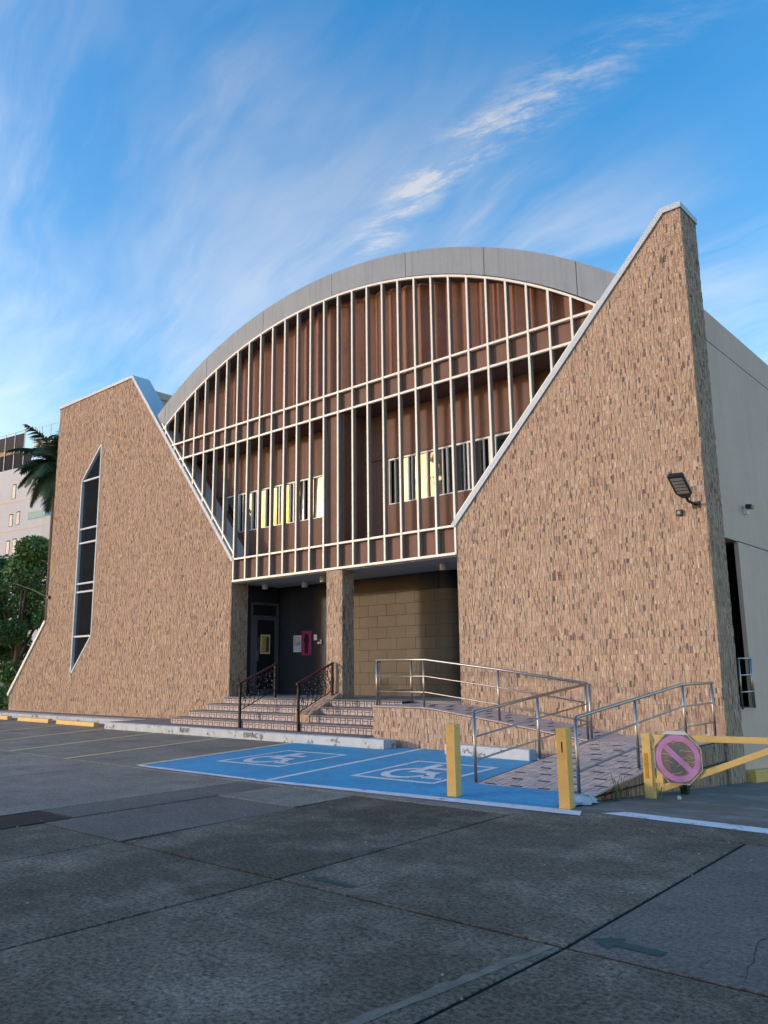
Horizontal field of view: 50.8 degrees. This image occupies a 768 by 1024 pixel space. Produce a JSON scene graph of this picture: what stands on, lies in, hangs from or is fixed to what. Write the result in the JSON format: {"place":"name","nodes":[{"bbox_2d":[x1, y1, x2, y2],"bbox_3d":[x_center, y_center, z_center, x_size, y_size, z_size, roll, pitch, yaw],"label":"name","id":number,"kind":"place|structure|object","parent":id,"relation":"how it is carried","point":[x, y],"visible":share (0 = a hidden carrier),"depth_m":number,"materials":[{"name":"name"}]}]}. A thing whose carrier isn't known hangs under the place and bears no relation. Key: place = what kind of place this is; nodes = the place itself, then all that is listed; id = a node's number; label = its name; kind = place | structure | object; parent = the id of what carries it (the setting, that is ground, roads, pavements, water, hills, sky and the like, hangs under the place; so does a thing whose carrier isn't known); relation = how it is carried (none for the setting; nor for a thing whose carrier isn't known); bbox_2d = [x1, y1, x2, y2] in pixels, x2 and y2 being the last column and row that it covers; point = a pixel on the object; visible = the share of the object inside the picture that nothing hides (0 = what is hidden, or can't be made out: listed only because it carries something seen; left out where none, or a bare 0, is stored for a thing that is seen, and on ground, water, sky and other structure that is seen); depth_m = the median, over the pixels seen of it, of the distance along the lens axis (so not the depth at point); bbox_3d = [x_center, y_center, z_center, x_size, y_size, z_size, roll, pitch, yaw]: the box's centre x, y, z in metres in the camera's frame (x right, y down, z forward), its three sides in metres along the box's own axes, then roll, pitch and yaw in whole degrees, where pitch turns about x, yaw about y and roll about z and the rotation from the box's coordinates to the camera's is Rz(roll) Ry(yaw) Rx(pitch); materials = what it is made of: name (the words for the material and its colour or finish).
{"place":"outdoors","nodes":[
{"label":"outdoors","id":0,"kind":"place"},
{"bbox_2d":[0,422,59,663],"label":"apartment block","id":1,"kind":"structure","parent":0,"point":[20,517],"depth_m":79.31,"materials":[{"name":"paint"}]},
{"bbox_2d":[5,540,9,554],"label":"window","id":2,"kind":"structure","parent":1,"relation":"in","point":[7,542],"depth_m":78.91,"materials":[{"name":"beige glass"}]},
{"bbox_2d":[9,514,12,526],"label":"window","id":3,"kind":"structure","parent":1,"relation":"in","point":[11,515],"depth_m":79.29,"materials":[{"name":"beige glass"}]},
{"bbox_2d":[12,484,16,498],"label":"window","id":4,"kind":"structure","parent":1,"relation":"in","point":[14,485],"depth_m":79.77,"materials":[{"name":"beige glass"}]},
{"bbox_2d":[12,538,16,552],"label":"window","id":5,"kind":"structure","parent":1,"relation":"in","point":[14,540],"depth_m":78.40,"materials":[{"name":"beige glass"}]},
{"bbox_2d":[15,511,19,524],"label":"window","id":6,"kind":"structure","parent":1,"relation":"in","point":[17,513],"depth_m":78.74,"materials":[{"name":"beige glass"}]},
{"bbox_2d":[0,710,395,748],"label":"pavement","id":7,"kind":"structure","parent":0,"point":[153,725],"depth_m":19.95,"materials":[{"name":"concrete"}]},
{"bbox_2d":[170,693,410,735],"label":"entrance steps","id":8,"kind":"structure","parent":7,"relation":"on","point":[334,713],"depth_m":19.54,"materials":[{"name":"tile"}]},
{"bbox_2d":[236,663,276,727],"bbox_3d":[-3.251,4.672,20.707,0.083,1.583,1.476,-8,-13,33],"label":"stair railing","id":9,"kind":"object","parent":8,"relation":"on","point":[240,684],"visible":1,"depth_m":20.70,"materials":[{"name":"black metal"}]},
{"bbox_2d":[295,662,333,731],"bbox_3d":[-1.652,4.388,19.336,0.083,1.583,1.477,-8,-13,33],"label":"stair railing","id":10,"kind":"object","parent":8,"relation":"on","point":[331,682],"visible":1,"depth_m":19.30,"materials":[{"name":"black metal"}]},
{"bbox_2d":[0,718,767,1023],"bbox_3d":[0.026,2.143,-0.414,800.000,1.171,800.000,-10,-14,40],"label":"ground","id":11,"kind":"structure","parent":0,"point":[278,939],"depth_m":5.58,"materials":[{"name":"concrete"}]},
{"bbox_2d":[0,685,10,709],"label":"hedge","id":12,"kind":"object","parent":11,"relation":"on","point":[4,699],"visible":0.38,"depth_m":32.40,"materials":[{"name":"green plant"}]},
{"bbox_2d":[0,715,11,719],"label":"wheel stop","id":13,"kind":"object","parent":11,"relation":"on","point":[3,717],"visible":1,"depth_m":28.08,"materials":[{"name":"yellow paint"}]},
{"bbox_2d":[0,554,39,664],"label":"broadleaf tree","id":14,"kind":"object","parent":11,"relation":"on","point":[3,560],"visible":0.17,"depth_m":40.89,"materials":[{"name":"green plant"}]},
{"bbox_2d":[0,534,48,685],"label":"broadleaf tree","id":15,"kind":"object","parent":11,"relation":"on","point":[23,567],"visible":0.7,"depth_m":37.48,"materials":[{"name":"green plant"}]},
{"bbox_2d":[5,424,58,619],"bbox_3d":[-14.406,2.267,35.372,4.012,12.528,3.986,-10,-14,40],"label":"palm tree","id":16,"kind":"object","parent":11,"relation":"on","point":[43,469],"visible":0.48,"depth_m":35.50,"materials":[{"name":"green plant"}]},
{"bbox_2d":[19,579,46,650],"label":"broadleaf tree","id":17,"kind":"object","parent":11,"relation":"on","point":[44,583],"depth_m":40.38,"materials":[{"name":"green plant"}]},
{"bbox_2d":[17,717,52,722],"bbox_3d":[-11.524,6.860,26.680,2.200,0.125,0.177,-10,-15,41],"label":"wheel stop","id":18,"kind":"object","parent":11,"relation":"on","point":[39,720],"visible":1,"depth_m":26.47,"materials":[{"name":"yellow paint"}]},
{"bbox_2d":[0,810,71,829],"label":"drain grate","id":19,"kind":"object","parent":11,"relation":"on","point":[15,820],"visible":0.99,"depth_m":9.01,"materials":[{"name":"metal"}]},
{"bbox_2d":[0,729,98,740],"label":"parking line","id":20,"kind":"object","parent":11,"relation":"on","point":[50,734],"visible":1,"depth_m":20.99,"materials":[{"name":"yellow paint"}]},
{"bbox_2d":[56,720,98,726],"bbox_3d":[-9.391,6.455,24.718,2.350,0.125,0.177,-10,-15,41],"label":"wheel stop","id":21,"kind":"object","parent":11,"relation":"on","point":[79,723],"visible":1,"depth_m":24.50,"materials":[{"name":"yellow paint"}]},
{"bbox_2d":[10,733,152,750],"bbox_3d":[-6.894,5.396,19.076,0.130,0.001,4.922,-5,-12,21],"label":"parking line","id":22,"kind":"object","parent":11,"relation":"on","point":[79,742],"visible":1,"depth_m":18.89,"materials":[{"name":"yellow paint"}]},
{"bbox_2d":[65,738,217,758],"bbox_3d":[-4.955,5.045,17.380,0.130,0.001,4.854,-6,-12,25],"label":"parking line","id":23,"kind":"object","parent":11,"relation":"on","point":[138,748],"visible":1,"depth_m":16.92,"materials":[{"name":"yellow paint"}]},
{"bbox_2d":[312,877,356,887],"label":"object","id":24,"kind":"object","parent":11,"relation":"on","point":[324,879],"visible":1,"depth_m":6.18,"materials":[{"name":"paint"}]},
{"bbox_2d":[137,743,595,814],"bbox_3d":[0.118,4.226,13.470,9.334,0.004,5.125,-10,-14,40],"label":"accessible bay paint","id":25,"kind":"object","parent":11,"relation":"on","point":[417,772],"visible":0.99,"depth_m":13.21,"materials":[{"name":"blue paint"}]},
{"bbox_2d":[446,723,461,796],"bbox_3d":[0.887,3.152,10.293,0.136,0.885,0.136,-9,-13,36],"label":"bollard","id":26,"kind":"object","parent":25,"relation":"on","point":[453,758],"visible":1,"depth_m":10.24,"materials":[{"name":"yellow paint"}]},
{"bbox_2d":[445,744,536,760],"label":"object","id":27,"kind":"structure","parent":25,"relation":"on","point":[524,754],"depth_m":14.35,"materials":[{"name":"white paint"}]},
{"bbox_2d":[555,727,574,809],"bbox_3d":[2.085,2.944,9.307,0.136,0.890,0.138,-9,-14,36],"label":"bollard","id":28,"kind":"object","parent":25,"relation":"on","point":[565,769],"visible":1,"depth_m":9.26,"materials":[{"name":"yellow paint"}]},
{"bbox_2d":[5,742,761,1017],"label":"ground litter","id":29,"kind":"object","parent":11,"relation":"on","point":[442,974],"visible":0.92,"depth_m":6.62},
{"bbox_2d":[7,201,767,784],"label":"hall building","id":30,"kind":"structure","parent":11,"relation":"on","point":[511,439],"depth_m":19.61,"materials":[{"name":"stone"}]},
{"bbox_2d":[10,582,50,598],"bbox_3d":[-14.572,3.156,32.971,0.145,1.264,6.868,7,-14,-36],"label":"cable bracket","id":31,"kind":"object","parent":30,"relation":"attached to","point":[48,597],"visible":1,"depth_m":31.57,"materials":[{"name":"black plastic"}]},
{"bbox_2d":[69,441,102,675],"bbox_3d":[-10.562,1.634,28.949,1.405,8.330,0.225,-10,-14,40],"label":"slit window","id":32,"kind":"structure","parent":30,"relation":"in","point":[90,483],"depth_m":29.00,"materials":[{"name":"glass"}]},
{"bbox_2d":[227,494,238,519],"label":"window","id":33,"kind":"structure","parent":30,"relation":"in","point":[230,500],"depth_m":25.16,"materials":[{"name":"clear glass"}]},
{"bbox_2d":[238,491,251,532],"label":"window","id":34,"kind":"structure","parent":30,"relation":"in","point":[244,494],"depth_m":24.72,"materials":[{"name":"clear glass"}]},
{"bbox_2d":[251,488,264,529],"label":"window","id":35,"kind":"structure","parent":30,"relation":"in","point":[263,490],"depth_m":24.26,"materials":[{"name":"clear glass"}]},
{"bbox_2d":[250,602,278,694],"bbox_3d":[-3.615,4.047,23.977,0.340,2.680,1.060,-10,-14,40],"label":"door","id":36,"kind":"structure","parent":30,"relation":"in","point":[264,616],"depth_m":23.91,"materials":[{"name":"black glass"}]},
{"bbox_2d":[260,635,269,653],"bbox_3d":[-3.514,3.919,23.950,0.017,0.560,0.360,-10,-14,40],"label":"door poster","id":37,"kind":"object","parent":36,"relation":"attached to","point":[265,645],"depth_m":23.94,"materials":[{"name":"yellow paper"}]},
{"bbox_2d":[262,584,267,589],"bbox_3d":[-3.465,2.179,23.562,0.170,0.153,0.170,-10,-14,40],"label":"ceiling light","id":38,"kind":"object","parent":30,"relation":"attached to","point":[264,586],"visible":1,"depth_m":23.50,"materials":[{"name":"grey metal"}]},
{"bbox_2d":[265,485,278,527],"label":"window","id":39,"kind":"structure","parent":30,"relation":"in","point":[276,488],"depth_m":23.82,"materials":[{"name":"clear glass"}]},
{"bbox_2d":[279,482,293,524],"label":"window","id":40,"kind":"structure","parent":30,"relation":"in","point":[288,519],"depth_m":23.46,"materials":[{"name":"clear glass"}]},
{"bbox_2d":[293,635,300,651],"bbox_3d":[-2.558,3.886,23.840,0.330,0.480,0.017,-10,-14,40],"label":"poster","id":41,"kind":"object","parent":30,"relation":"attached to","point":[296,643],"visible":1,"depth_m":23.83,"materials":[{"name":"white paper"}]},
{"bbox_2d":[293,478,308,522],"bbox_3d":[-2.330,-0.323,23.064,0.620,1.205,0.111,-10,-14,40],"label":"window","id":42,"kind":"structure","parent":30,"relation":"in","point":[302,482],"depth_m":23.03,"materials":[{"name":"clear glass"}]},
{"bbox_2d":[302,582,307,587],"bbox_3d":[-2.266,2.079,23.121,0.170,0.153,0.170,-10,-14,40],"label":"ceiling light","id":43,"kind":"object","parent":30,"relation":"attached to","point":[304,584],"visible":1,"depth_m":23.05,"materials":[{"name":"grey metal"}]},
{"bbox_2d":[301,631,311,654],"bbox_3d":[-2.263,3.823,23.585,0.420,0.700,0.022,-10,-14,40],"label":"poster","id":44,"kind":"object","parent":30,"relation":"attached to","point":[306,643],"visible":1,"depth_m":23.56,"materials":[{"name":"pink paper"}]},
{"bbox_2d":[308,475,322,519],"bbox_3d":[-1.879,-0.410,22.647,0.620,1.205,0.065,-10,-14,40],"label":"window","id":45,"kind":"structure","parent":30,"relation":"in","point":[317,480],"depth_m":22.64,"materials":[{"name":"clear glass"}]},
{"bbox_2d":[320,576,325,582],"bbox_3d":[-1.646,1.818,21.806,0.170,0.153,0.170,-10,-14,40],"label":"ceiling light","id":46,"kind":"object","parent":30,"relation":"attached to","point":[322,579],"visible":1,"depth_m":21.74,"materials":[{"name":"beige metal"}]},
{"bbox_2d":[389,455,408,504],"bbox_3d":[0.404,-0.810,20.718,0.630,1.205,0.110,-10,-14,40],"label":"window","id":47,"kind":"structure","parent":30,"relation":"in","point":[395,464],"depth_m":20.76,"materials":[{"name":"clear glass"}]},
{"bbox_2d":[407,451,427,500],"bbox_3d":[0.874,-0.893,20.316,0.620,1.205,0.111,-10,-14,40],"label":"window","id":48,"kind":"structure","parent":30,"relation":"in","point":[424,490],"depth_m":20.30,"materials":[{"name":"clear glass"}]},
{"bbox_2d":[427,446,447,497],"bbox_3d":[1.341,-0.976,19.916,0.620,1.205,0.112,-10,-14,40],"label":"window","id":49,"kind":"structure","parent":30,"relation":"in","point":[430,456],"depth_m":19.92,"materials":[{"name":"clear glass"}]},
{"bbox_2d":[439,563,446,570],"bbox_3d":[1.420,1.323,19.438,0.170,0.153,0.170,-10,-14,40],"label":"ceiling light","id":50,"kind":"object","parent":30,"relation":"attached to","point":[443,566],"visible":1,"depth_m":19.37,"materials":[{"name":"grey metal"}]},
{"bbox_2d":[447,441,468,493],"bbox_3d":[1.806,-1.059,19.515,0.620,1.205,0.109,-10,-14,40],"label":"window","id":51,"kind":"structure","parent":30,"relation":"in","point":[461,465],"depth_m":19.50,"materials":[{"name":"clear glass"}]},
{"bbox_2d":[467,436,489,489],"bbox_3d":[2.273,-1.142,19.115,0.620,1.205,0.110,-10,-14,40],"label":"window","id":52,"kind":"structure","parent":30,"relation":"in","point":[480,442],"depth_m":19.13,"materials":[{"name":"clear glass"}]},
{"bbox_2d":[489,431,509,462],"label":"window","id":53,"kind":"structure","parent":30,"relation":"in","point":[500,438],"depth_m":18.81,"materials":[{"name":"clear glass"}]},
{"bbox_2d":[676,509,682,515],"bbox_3d":[5.419,0.013,14.840,0.110,0.110,0.065,-10,-14,40],"label":"junction box","id":54,"kind":"object","parent":30,"relation":"attached to","point":[679,512],"visible":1,"depth_m":14.82,"materials":[{"name":"black plastic"}]},
{"bbox_2d":[667,472,699,507],"bbox_3d":[5.330,-0.373,14.382,0.291,0.486,0.966,-9,-13,35],"label":"flood light","id":55,"kind":"object","parent":30,"relation":"attached to","point":[680,485],"visible":1,"depth_m":14.23,"materials":[{"name":"black plastic"}]},
{"bbox_2d":[737,658,755,708],"bbox_3d":[6.655,3.138,14.844,0.036,0.916,0.728,-10,-14,40],"label":"opening guard rail","id":56,"kind":"object","parent":30,"relation":"attached to","point":[750,674],"visible":1,"depth_m":14.96,"materials":[{"name":"silver metal"}]},
{"bbox_2d":[743,504,753,514],"bbox_3d":[7.322,-0.058,16.247,0.188,0.188,0.180,-10,-14,40],"label":"security camera","id":57,"kind":"object","parent":30,"relation":"attached to","point":[747,507],"visible":1,"depth_m":16.22,"materials":[{"name":"white plastic"}]},
{"bbox_2d":[373,703,727,806],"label":"access ramp","id":58,"kind":"structure","parent":11,"relation":"on","point":[414,725],"depth_m":13.50,"materials":[{"name":"tile"}]},
{"bbox_2d":[375,658,589,739],"bbox_3d":[2.061,3.643,16.187,5.008,1.455,1.190,-10,-14,40],"label":"ramp railing","id":59,"kind":"object","parent":58,"relation":"on","point":[378,685],"visible":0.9,"depth_m":15.87,"materials":[{"name":"silver metal"}]},
{"bbox_2d":[472,683,594,782],"bbox_3d":[2.422,3.369,12.666,0.090,1.293,3.580,-10,-14,40],"label":"ramp railing","id":60,"kind":"object","parent":58,"relation":"on","point":[474,712],"visible":0.88,"depth_m":12.55,"materials":[{"name":"silver metal"}]},
{"bbox_2d":[573,681,716,792],"bbox_3d":[4.024,3.222,11.960,0.090,1.309,4.965,-10,-14,40],"label":"ramp railing","id":61,"kind":"object","parent":58,"relation":"on","point":[636,722],"visible":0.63,"depth_m":11.44,"materials":[{"name":"silver metal"}]},
{"bbox_2d":[593,938,666,955],"bbox_3d":[1.408,2.514,4.685,0.440,0.001,0.250,-10,-14,40],"label":"green arrow","id":62,"kind":"object","parent":11,"relation":"on","point":[607,943],"visible":1,"depth_m":4.69,"materials":[{"name":"paint"}]},
{"bbox_2d":[603,812,767,833],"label":"white road line","id":63,"kind":"object","parent":11,"relation":"on","point":[707,823],"visible":1,"depth_m":8.33,"materials":[{"name":"paint"}]},
{"bbox_2d":[0,0,767,468],"label":"sky","id":64,"kind":"structure","parent":0,"point":[172,172],"materials":[{"name":"blue"}]},
{"bbox_2d":[567,781,767,827],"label":"driveway","id":65,"kind":"structure","parent":0,"point":[744,804],"depth_m":9.95,"materials":[{"name":"concrete"}]},
{"bbox_2d":[597,797,619,801],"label":"leaf litter","id":66,"kind":"object","parent":65,"relation":"on","point":[603,799],"visible":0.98,"depth_m":10.15,"materials":[{"name":"brown plant"}]},
{"bbox_2d":[601,773,635,799],"bbox_3d":[3.004,3.524,10.390,0.558,0.334,0.453,3,-12,-19],"label":"grass tuft","id":67,"kind":"object","parent":65,"relation":"on","point":[616,791],"visible":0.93,"depth_m":10.38,"materials":[{"name":"green plant"}]},
{"bbox_2d":[655,782,665,799],"bbox_3d":[3.610,3.634,10.504,0.323,0.225,0.177,-10,-14,40],"label":"grass tuft","id":68,"kind":"object","parent":65,"relation":"on","point":[660,798],"visible":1,"depth_m":10.56,"materials":[{"name":"green plant"}]},
{"bbox_2d":[679,782,693,793],"bbox_3d":[4.329,3.919,11.533,0.347,0.196,0.329,-2,-11,7],"label":"grass tuft","id":69,"kind":"object","parent":65,"relation":"on","point":[684,789],"visible":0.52,"depth_m":11.51,"materials":[{"name":"green plant"}]},
{"bbox_2d":[641,733,767,798],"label":"barrier gate","id":70,"kind":"structure","parent":65,"relation":"on","point":[651,780],"depth_m":10.46,"materials":[{"name":"yellow paint"}]},
{"bbox_2d":[654,731,702,784],"bbox_3d":[3.820,3.192,10.510,0.629,0.669,0.015,-10,-14,40],"label":"prohibition sign","id":71,"kind":"object","parent":70,"relation":"attached to","point":[678,756],"visible":1,"depth_m":10.50,"materials":[{"name":"pink metal"}]},
{"bbox_2d":[746,768,767,782],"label":"yellow kerb","id":72,"kind":"structure","parent":65,"relation":"on","point":[757,775],"depth_m":14.28,"materials":[{"name":"paint"}]}
]}

